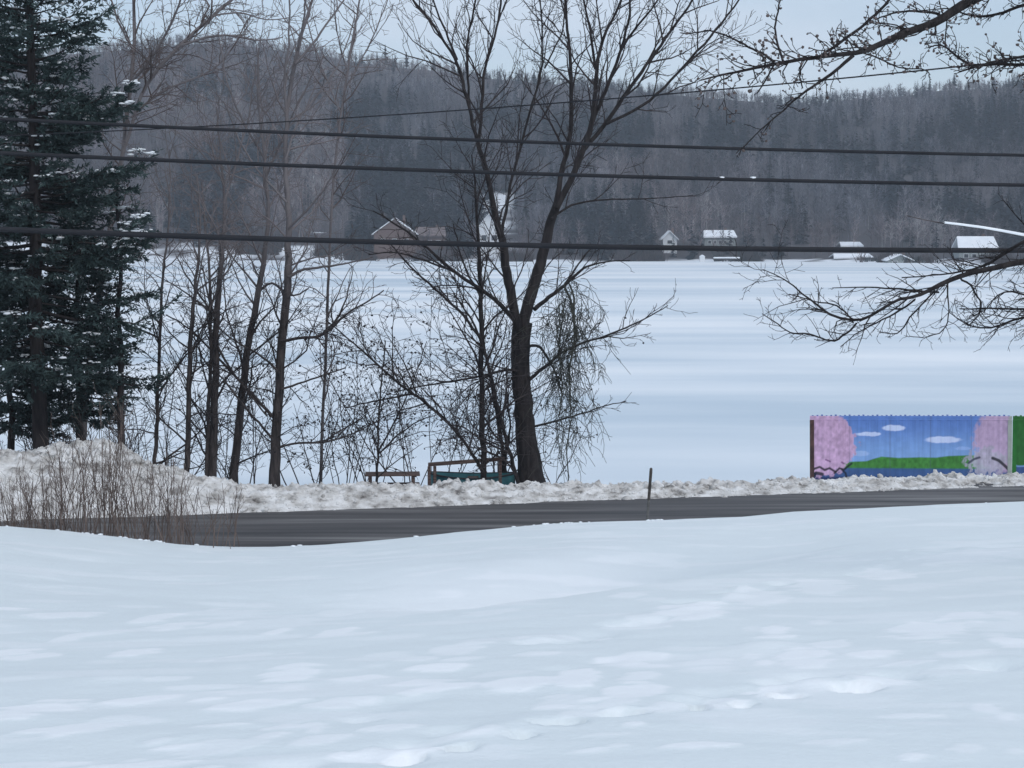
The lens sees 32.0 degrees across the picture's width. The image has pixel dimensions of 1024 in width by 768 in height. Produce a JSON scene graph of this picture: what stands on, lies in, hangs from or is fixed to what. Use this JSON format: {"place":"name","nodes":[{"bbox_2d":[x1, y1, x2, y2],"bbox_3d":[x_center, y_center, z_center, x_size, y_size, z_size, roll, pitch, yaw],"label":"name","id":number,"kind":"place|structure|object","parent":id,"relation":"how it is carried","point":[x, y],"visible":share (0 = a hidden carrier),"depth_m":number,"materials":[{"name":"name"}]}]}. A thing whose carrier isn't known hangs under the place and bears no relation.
{"place":"outdoors","nodes":[
{"label":"outdoors","id":0,"kind":"place"},
{"bbox_2d":[0,59,1022,135],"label":"overhead cable","id":1,"kind":"object","parent":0,"point":[507,106],"visible":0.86,"depth_m":29.65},
{"bbox_2d":[0,501,1023,767],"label":"lawn snow","id":2,"kind":"structure","parent":0,"point":[886,637],"depth_m":15.08,"materials":[{"name":"white snow"}]},
{"bbox_2d":[0,470,41,528],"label":"roadside shrub","id":3,"kind":"object","parent":2,"relation":"on","point":[2,494],"visible":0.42,"depth_m":35.12,"materials":[{"name":"brown plant"}]},
{"bbox_2d":[0,474,41,526],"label":"roadside shrub","id":4,"kind":"object","parent":2,"relation":"on","point":[14,515],"visible":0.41,"depth_m":35.31,"materials":[{"name":"brown plant"}]},
{"bbox_2d":[6,447,61,528],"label":"roadside shrub","id":5,"kind":"object","parent":2,"relation":"on","point":[32,513],"visible":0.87,"depth_m":33.99,"materials":[{"name":"brown plant"}]},
{"bbox_2d":[5,438,86,531],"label":"roadside shrub","id":6,"kind":"object","parent":2,"relation":"on","point":[52,508],"visible":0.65,"depth_m":34.75,"materials":[{"name":"brown plant"}]},
{"bbox_2d":[33,436,106,532],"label":"roadside shrub","id":7,"kind":"object","parent":2,"relation":"on","point":[69,522],"visible":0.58,"depth_m":35.12,"materials":[{"name":"brown plant"}]},
{"bbox_2d":[40,427,111,534],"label":"roadside shrub","id":8,"kind":"object","parent":2,"relation":"on","point":[84,496],"visible":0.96,"depth_m":32.64,"materials":[{"name":"brown plant"}]},
{"bbox_2d":[39,380,150,536],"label":"roadside shrub","id":9,"kind":"object","parent":2,"relation":"on","point":[117,459],"visible":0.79,"depth_m":33.64,"materials":[{"name":"brown plant"}]},
{"bbox_2d":[84,432,154,538],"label":"roadside shrub","id":10,"kind":"object","parent":2,"relation":"on","point":[117,505],"visible":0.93,"depth_m":33.21,"materials":[{"name":"brown plant"}]},
{"bbox_2d":[95,450,194,542],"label":"roadside shrub","id":11,"kind":"object","parent":2,"relation":"on","point":[115,512],"visible":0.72,"depth_m":33.95,"materials":[{"name":"brown plant"}]},
{"bbox_2d":[113,445,180,540],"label":"roadside shrub","id":12,"kind":"object","parent":2,"relation":"on","point":[154,527],"visible":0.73,"depth_m":34.72,"materials":[{"name":"brown plant"}]},
{"bbox_2d":[134,436,192,544],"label":"roadside shrub","id":13,"kind":"object","parent":2,"relation":"on","point":[173,516],"visible":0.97,"depth_m":33.47,"materials":[{"name":"brown plant"}]},
{"bbox_2d":[148,475,209,545],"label":"roadside shrub","id":14,"kind":"object","parent":2,"relation":"on","point":[199,529],"visible":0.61,"depth_m":35.41,"materials":[{"name":"brown plant"}]},
{"bbox_2d":[143,477,228,547],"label":"roadside shrub","id":15,"kind":"object","parent":2,"relation":"on","point":[213,528],"visible":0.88,"depth_m":32.78,"materials":[{"name":"brown plant"}]},
{"bbox_2d":[195,483,244,548],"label":"roadside shrub","id":16,"kind":"object","parent":2,"relation":"on","point":[235,525],"visible":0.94,"depth_m":32.71,"materials":[{"name":"brown plant"}]},
{"bbox_2d":[646,468,652,519],"bbox_3d":[2.777,2.417,36.328,0.155,1.439,0.063,0,5,0],"label":"marker post","id":17,"kind":"object","parent":2,"relation":"on","point":[649,493],"visible":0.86,"depth_m":36.29,"materials":[{"name":"metal"}]},
{"bbox_2d":[675,0,1023,364],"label":"overhanging tree","id":18,"kind":"object","parent":2,"relation":"on","point":[903,33],"visible":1,"depth_m":19.87,"materials":[{"name":"brown plant"}]},
{"bbox_2d":[0,260,1023,486],"bbox_3d":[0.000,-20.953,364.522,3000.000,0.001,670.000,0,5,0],"label":"lake","id":19,"kind":"structure","parent":0,"point":[720,385],"depth_m":134.21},
{"bbox_2d":[699,255,704,261],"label":"ice shanty","id":20,"kind":"structure","parent":19,"relation":"on","point":[701,258],"depth_m":626.54,"materials":[{"name":"white"}]},
{"bbox_2d":[713,257,739,261],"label":"dock","id":21,"kind":"object","parent":19,"relation":"in","point":[725,258],"visible":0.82,"depth_m":626.54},
{"bbox_2d":[0,43,1023,263],"bbox_3d":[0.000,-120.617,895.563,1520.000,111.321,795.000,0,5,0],"label":"hills","id":22,"kind":"structure","parent":0,"point":[864,239],"depth_m":786.51,"materials":[{"name":"plant"}]},
{"bbox_2d":[372,215,417,258],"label":"brown house","id":23,"kind":"structure","parent":22,"relation":"on","point":[390,234],"depth_m":661.81,"materials":[{"name":"brown wood"}]},
{"bbox_2d":[396,151,404,181],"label":"conifer","id":24,"kind":"object","parent":22,"relation":"on","point":[403,172],"visible":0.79,"depth_m":754.68,"materials":[{"name":"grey plant"}]},
{"bbox_2d":[404,52,408,66],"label":"conifer","id":25,"kind":"object","parent":22,"relation":"on","point":[406,62],"visible":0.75,"depth_m":946.95,"materials":[{"name":"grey plant"}]},
{"bbox_2d":[415,225,446,249],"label":"brown house","id":26,"kind":"structure","parent":22,"relation":"on","point":[434,236],"depth_m":670.06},
{"bbox_2d":[479,214,499,255],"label":"white house","id":27,"kind":"structure","parent":22,"relation":"on","point":[487,220],"depth_m":657.61,"materials":[{"name":"white wood"}]},
{"bbox_2d":[0,29,1023,260],"bbox_3d":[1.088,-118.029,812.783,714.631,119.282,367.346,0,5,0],"label":"forest","id":28,"kind":"object","parent":22,"relation":"on","point":[803,163],"visible":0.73,"depth_m":780.30,"materials":[{"name":"grey plant"}]},
{"bbox_2d":[518,200,532,235],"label":"conifer","id":29,"kind":"object","parent":22,"relation":"on","point":[525,210],"visible":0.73,"depth_m":686.76,"materials":[{"name":"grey plant"}]},
{"bbox_2d":[217,227,1023,263],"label":"undergrowth","id":30,"kind":"object","parent":22,"relation":"on","point":[644,255],"visible":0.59,"depth_m":640.03,"materials":[{"name":"brown plant"}]},
{"bbox_2d":[659,228,678,252],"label":"white house","id":31,"kind":"structure","parent":22,"relation":"on","point":[668,237],"depth_m":665.86,"materials":[{"name":"white wood"}]},
{"bbox_2d":[701,228,736,245],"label":"pale house","id":32,"kind":"structure","parent":22,"relation":"on","point":[709,235],"depth_m":669.94,"materials":[{"name":"grey"}]},
{"bbox_2d":[758,154,777,211],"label":"conifer","id":33,"kind":"object","parent":22,"relation":"on","point":[769,174],"visible":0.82,"depth_m":735.26,"materials":[{"name":"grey plant"}]},
{"bbox_2d":[778,168,794,219],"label":"conifer","id":34,"kind":"object","parent":22,"relation":"on","point":[788,192],"visible":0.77,"depth_m":715.79,"materials":[{"name":"grey plant"}]},
{"bbox_2d":[836,240,863,246],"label":"cabin","id":35,"kind":"object","parent":22,"relation":"on","point":[850,244],"visible":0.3,"depth_m":666.71,"materials":[{"name":"grey"}]},
{"bbox_2d":[829,252,872,259],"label":"boat house","id":36,"kind":"structure","parent":22,"relation":"on","point":[837,256],"depth_m":632.01,"materials":[{"name":"grey"}]},
{"bbox_2d":[881,253,914,262],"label":"cabin","id":37,"kind":"object","parent":22,"relation":"on","point":[895,258],"visible":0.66,"depth_m":604.62,"materials":[{"name":"grey"}]},
{"bbox_2d":[951,75,956,89],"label":"conifer","id":38,"kind":"object","parent":22,"relation":"on","point":[954,81],"visible":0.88,"depth_m":944.72,"materials":[{"name":"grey plant"}]},
{"bbox_2d":[951,234,997,257],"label":"shore house","id":39,"kind":"structure","parent":22,"relation":"on","point":[967,241],"depth_m":600.09,"materials":[{"name":"grey"}]},
{"bbox_2d":[0,226,1023,252],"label":"overhead cable","id":40,"kind":"object","parent":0,"point":[449,243],"visible":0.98,"depth_m":33.95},
{"bbox_2d":[0,151,1023,186],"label":"overhead cable","id":41,"kind":"object","parent":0,"point":[491,172],"visible":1,"depth_m":33.70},
{"bbox_2d":[0,117,1023,156],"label":"overhead cable","id":42,"kind":"object","parent":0,"point":[486,140],"visible":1,"depth_m":33.65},
{"bbox_2d":[0,0,1023,103],"label":"sky","id":43,"kind":"structure","parent":0,"point":[797,18],"materials":[{"name":"white"}]},
{"bbox_2d":[1,483,1023,546],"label":"road","id":44,"kind":"structure","parent":0,"point":[278,529],"depth_m":44.55,"materials":[{"name":"grey asphalt"}]},
{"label":"shore","id":45,"kind":"structure","parent":0,"visible":0},
{"bbox_2d":[0,57,28,385],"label":"conifer","id":46,"kind":"object","parent":45,"relation":"on","point":[2,241],"visible":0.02,"depth_m":50.96,"materials":[{"name":"green plant"}]},
{"bbox_2d":[0,413,74,451],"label":"alder shrub","id":47,"kind":"object","parent":45,"relation":"on","point":[27,428],"visible":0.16,"depth_m":49.83,"materials":[{"name":"brown plant"}]},
{"bbox_2d":[0,248,99,449],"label":"conifer","id":48,"kind":"object","parent":45,"relation":"on","point":[19,411],"visible":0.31,"depth_m":49.75,"materials":[{"name":"green plant"}]},
{"bbox_2d":[8,401,92,449],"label":"alder shrub","id":49,"kind":"object","parent":45,"relation":"on","point":[29,440],"visible":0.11,"depth_m":49.66,"materials":[{"name":"brown plant"}]},
{"bbox_2d":[14,207,145,439],"bbox_3d":[-12.244,-0.551,50.213,3.855,9.334,3.704,-1,5,-14],"label":"conifer","id":50,"kind":"object","parent":45,"relation":"on","point":[80,395],"visible":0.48,"depth_m":49.69,"materials":[{"name":"green plant"}]},
{"bbox_2d":[11,394,150,451],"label":"alder shrub","id":51,"kind":"object","parent":45,"relation":"on","point":[69,429],"visible":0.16,"depth_m":49.65,"materials":[{"name":"brown plant"}]},
{"bbox_2d":[0,0,182,448],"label":"conifer","id":52,"kind":"object","parent":45,"relation":"on","point":[65,193],"visible":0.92,"depth_m":48.19,"materials":[{"name":"green plant"}]},
{"bbox_2d":[72,371,162,451],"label":"alder shrub","id":53,"kind":"object","parent":45,"relation":"on","point":[131,442],"visible":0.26,"depth_m":49.40,"materials":[{"name":"brown plant"}]},
{"bbox_2d":[69,179,174,444],"bbox_3d":[-10.982,-1.003,49.596,2.734,10.068,2.722,4,6,41],"label":"conifer","id":54,"kind":"object","parent":45,"relation":"on","point":[121,339],"visible":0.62,"depth_m":49.50,"materials":[{"name":"green plant"}]},
{"bbox_2d":[85,357,161,457],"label":"alder shrub","id":55,"kind":"object","parent":45,"relation":"on","point":[128,433],"visible":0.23,"depth_m":52.65,"materials":[{"name":"brown plant"}]},
{"bbox_2d":[135,423,177,465],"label":"alder shrub","id":56,"kind":"object","parent":45,"relation":"on","point":[150,449],"visible":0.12,"depth_m":51.62,"materials":[{"name":"brown plant"}]},
{"bbox_2d":[80,82,248,475],"bbox_3d":[-9.640,-2.333,50.124,3.499,12.179,4.355,2,5,23],"label":"slender tree","id":57,"kind":"object","parent":45,"relation":"on","point":[159,370],"visible":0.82,"depth_m":50.25,"materials":[{"name":"plant"}]},
{"bbox_2d":[42,0,305,440],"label":"spreading tree","id":58,"kind":"object","parent":45,"relation":"on","point":[144,69],"visible":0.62,"depth_m":54.79,"materials":[{"name":"grey plant"}]},
{"bbox_2d":[131,112,266,471],"bbox_3d":[-8.762,-2.004,50.363,3.919,11.345,3.567,0,5,0],"label":"slender tree","id":59,"kind":"object","parent":45,"relation":"on","point":[189,380],"visible":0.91,"depth_m":50.12,"materials":[{"name":"plant"}]},
{"bbox_2d":[134,332,272,474],"bbox_3d":[-9.029,0.934,52.547,4.017,5.602,2.732,4,6,42],"label":"alder shrub","id":60,"kind":"object","parent":45,"relation":"on","point":[167,439],"visible":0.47,"depth_m":52.72,"materials":[{"name":"brown plant"}]},
{"bbox_2d":[130,42,307,476],"bbox_3d":[-8.567,-2.980,50.946,4.545,13.415,4.148,-4,6,-42],"label":"twin trunk tree","id":61,"kind":"object","parent":45,"relation":"on","point":[211,431],"visible":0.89,"depth_m":50.91,"materials":[{"name":"brown plant"}]},
{"bbox_2d":[217,415,257,478],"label":"alder shrub","id":62,"kind":"object","parent":45,"relation":"on","point":[226,456],"visible":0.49,"depth_m":52.37,"materials":[{"name":"brown plant"}]},
{"bbox_2d":[169,293,308,483],"bbox_3d":[-7.525,0.492,52.712,4.028,6.418,6.902,-3,6,-32],"label":"alder shrub","id":63,"kind":"object","parent":45,"relation":"on","point":[256,446],"visible":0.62,"depth_m":53.37,"materials":[{"name":"brown plant"}]},
{"bbox_2d":[174,0,336,483],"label":"leaning trunk tree","id":64,"kind":"object","parent":45,"relation":"on","point":[237,440],"visible":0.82,"depth_m":51.05,"materials":[{"name":"brown plant"}]},
{"bbox_2d":[154,0,413,486],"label":"tall tree","id":65,"kind":"object","parent":45,"relation":"on","point":[279,367],"visible":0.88,"depth_m":50.63,"materials":[{"name":"brown plant"}]},
{"bbox_2d":[224,324,365,485],"bbox_3d":[-6.418,0.875,51.935,4.470,5.384,4.185,0,5,0],"label":"alder shrub","id":66,"kind":"object","parent":45,"relation":"on","point":[308,466],"visible":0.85,"depth_m":51.37,"materials":[{"name":"brown plant"}]},
{"bbox_2d":[285,0,412,481],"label":"pale tree","id":67,"kind":"object","parent":45,"relation":"on","point":[341,109],"visible":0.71,"depth_m":57.11,"materials":[{"name":"grey plant"}]},
{"bbox_2d":[283,307,427,483],"bbox_3d":[-4.398,0.708,52.004,4.444,5.854,3.196,4,6,37],"label":"alder shrub","id":68,"kind":"object","parent":45,"relation":"on","point":[332,447],"visible":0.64,"depth_m":52.22,"materials":[{"name":"brown plant"}]},
{"bbox_2d":[317,349,424,481],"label":"alder shrub","id":69,"kind":"object","parent":45,"relation":"on","point":[353,454],"visible":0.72,"depth_m":51.28,"materials":[{"name":"brown plant"}]},
{"bbox_2d":[330,313,453,483],"bbox_3d":[-3.357,0.728,49.636,3.554,5.370,2.390,0,5,0],"label":"shrub","id":70,"kind":"object","parent":45,"relation":"on","point":[408,426],"visible":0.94,"depth_m":49.59,"materials":[{"name":"brown plant"}]},
{"bbox_2d":[365,471,419,483],"bbox_3d":[-3.372,2.890,50.414,1.540,0.756,1.240,0,5,-4],"label":"picnic table","id":71,"kind":"object","parent":45,"relation":"on","point":[370,475],"visible":0.59,"depth_m":50.29,"materials":[{"name":"brown wood"}]},
{"bbox_2d":[299,300,494,484],"bbox_3d":[-3.415,0.524,52.355,4.301,6.099,5.147,4,6,39],"label":"alder shrub","id":72,"kind":"object","parent":45,"relation":"on","point":[367,361],"visible":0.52,"depth_m":52.52,"materials":[{"name":"brown plant"}]},
{"bbox_2d":[286,75,591,479],"bbox_3d":[-1.856,-2.609,49.498,8.307,12.161,5.437,0,5,0],"label":"slim tree","id":73,"kind":"object","parent":45,"relation":"on","point":[482,411],"visible":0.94,"depth_m":49.79,"materials":[{"name":"brown plant"}]},
{"bbox_2d":[390,266,511,471],"bbox_3d":[-1.010,-0.072,53.163,3.728,7.127,6.111,1,5,17],"label":"alder shrub","id":74,"kind":"object","parent":45,"relation":"on","point":[458,446],"visible":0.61,"depth_m":52.09,"materials":[{"name":"brown plant"}]},
{"bbox_2d":[428,457,503,484],"bbox_3d":[-1.308,2.753,50.818,2.185,1.346,0.120,0,5,-3],"label":"wooden rack","id":75,"kind":"object","parent":45,"relation":"on","point":[442,463],"visible":0.48,"depth_m":50.71,"materials":[{"name":"brown wood"}]},
{"bbox_2d":[431,471,514,484],"bbox_3d":[-1.156,2.874,51.619,2.541,0.683,1.210,0,5,3],"label":"rowboat","id":76,"kind":"object","parent":45,"relation":"on","point":[508,478],"visible":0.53,"depth_m":51.52,"materials":[{"name":"teal paint"}]},
{"bbox_2d":[418,253,538,483],"bbox_3d":[-0.905,-0.136,50.160,3.310,7.164,3.166,0,5,0],"label":"leaning tree","id":77,"kind":"object","parent":45,"relation":"on","point":[512,465],"visible":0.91,"depth_m":50.29,"materials":[{"name":"brown plant"}]},
{"bbox_2d":[410,285,586,471],"bbox_3d":[-0.255,0.263,53.170,3.925,6.481,6.264,-3,6,-36],"label":"alder shrub","id":78,"kind":"object","parent":45,"relation":"on","point":[434,317],"visible":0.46,"depth_m":53.01,"materials":[{"name":"brown plant"}]},
{"bbox_2d":[451,324,556,471],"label":"shrub","id":79,"kind":"object","parent":45,"relation":"on","point":[504,468],"visible":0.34,"depth_m":52.06,"materials":[{"name":"plant"}]},
{"bbox_2d":[0,438,1023,520],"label":"snow bank","id":80,"kind":"structure","parent":45,"relation":"on","point":[263,497],"depth_m":46.17,"materials":[{"name":"white snow"}]},
{"bbox_2d":[333,0,764,482],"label":"forked tree","id":81,"kind":"object","parent":45,"relation":"on","point":[527,468],"visible":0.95,"depth_m":50.79,"materials":[{"name":"brown plant"}]},
{"bbox_2d":[497,277,630,482],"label":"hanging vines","id":82,"kind":"object","parent":81,"relation":"hanging from","point":[562,315],"visible":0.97,"depth_m":50.94,"materials":[{"name":"plant"}]},
{"bbox_2d":[538,413,600,483],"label":"alder shrub","id":83,"kind":"object","parent":45,"relation":"on","point":[562,455],"visible":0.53,"depth_m":52.75,"materials":[{"name":"brown plant"}]},
{"bbox_2d":[810,414,1011,479],"bbox_3d":[12.247,2.397,54.981,6.068,2.932,0.212,0,5,10],"label":"painted fence","id":84,"kind":"object","parent":45,"relation":"on","point":[884,446],"visible":0.67,"depth_m":54.87,"materials":[{"name":"paint"}]},
{"bbox_2d":[1012,415,1023,473],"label":"painted fence","id":85,"kind":"object","parent":45,"relation":"on","point":[1018,447],"visible":0.65,"depth_m":54.30,"materials":[{"name":"paint"}]}
]}

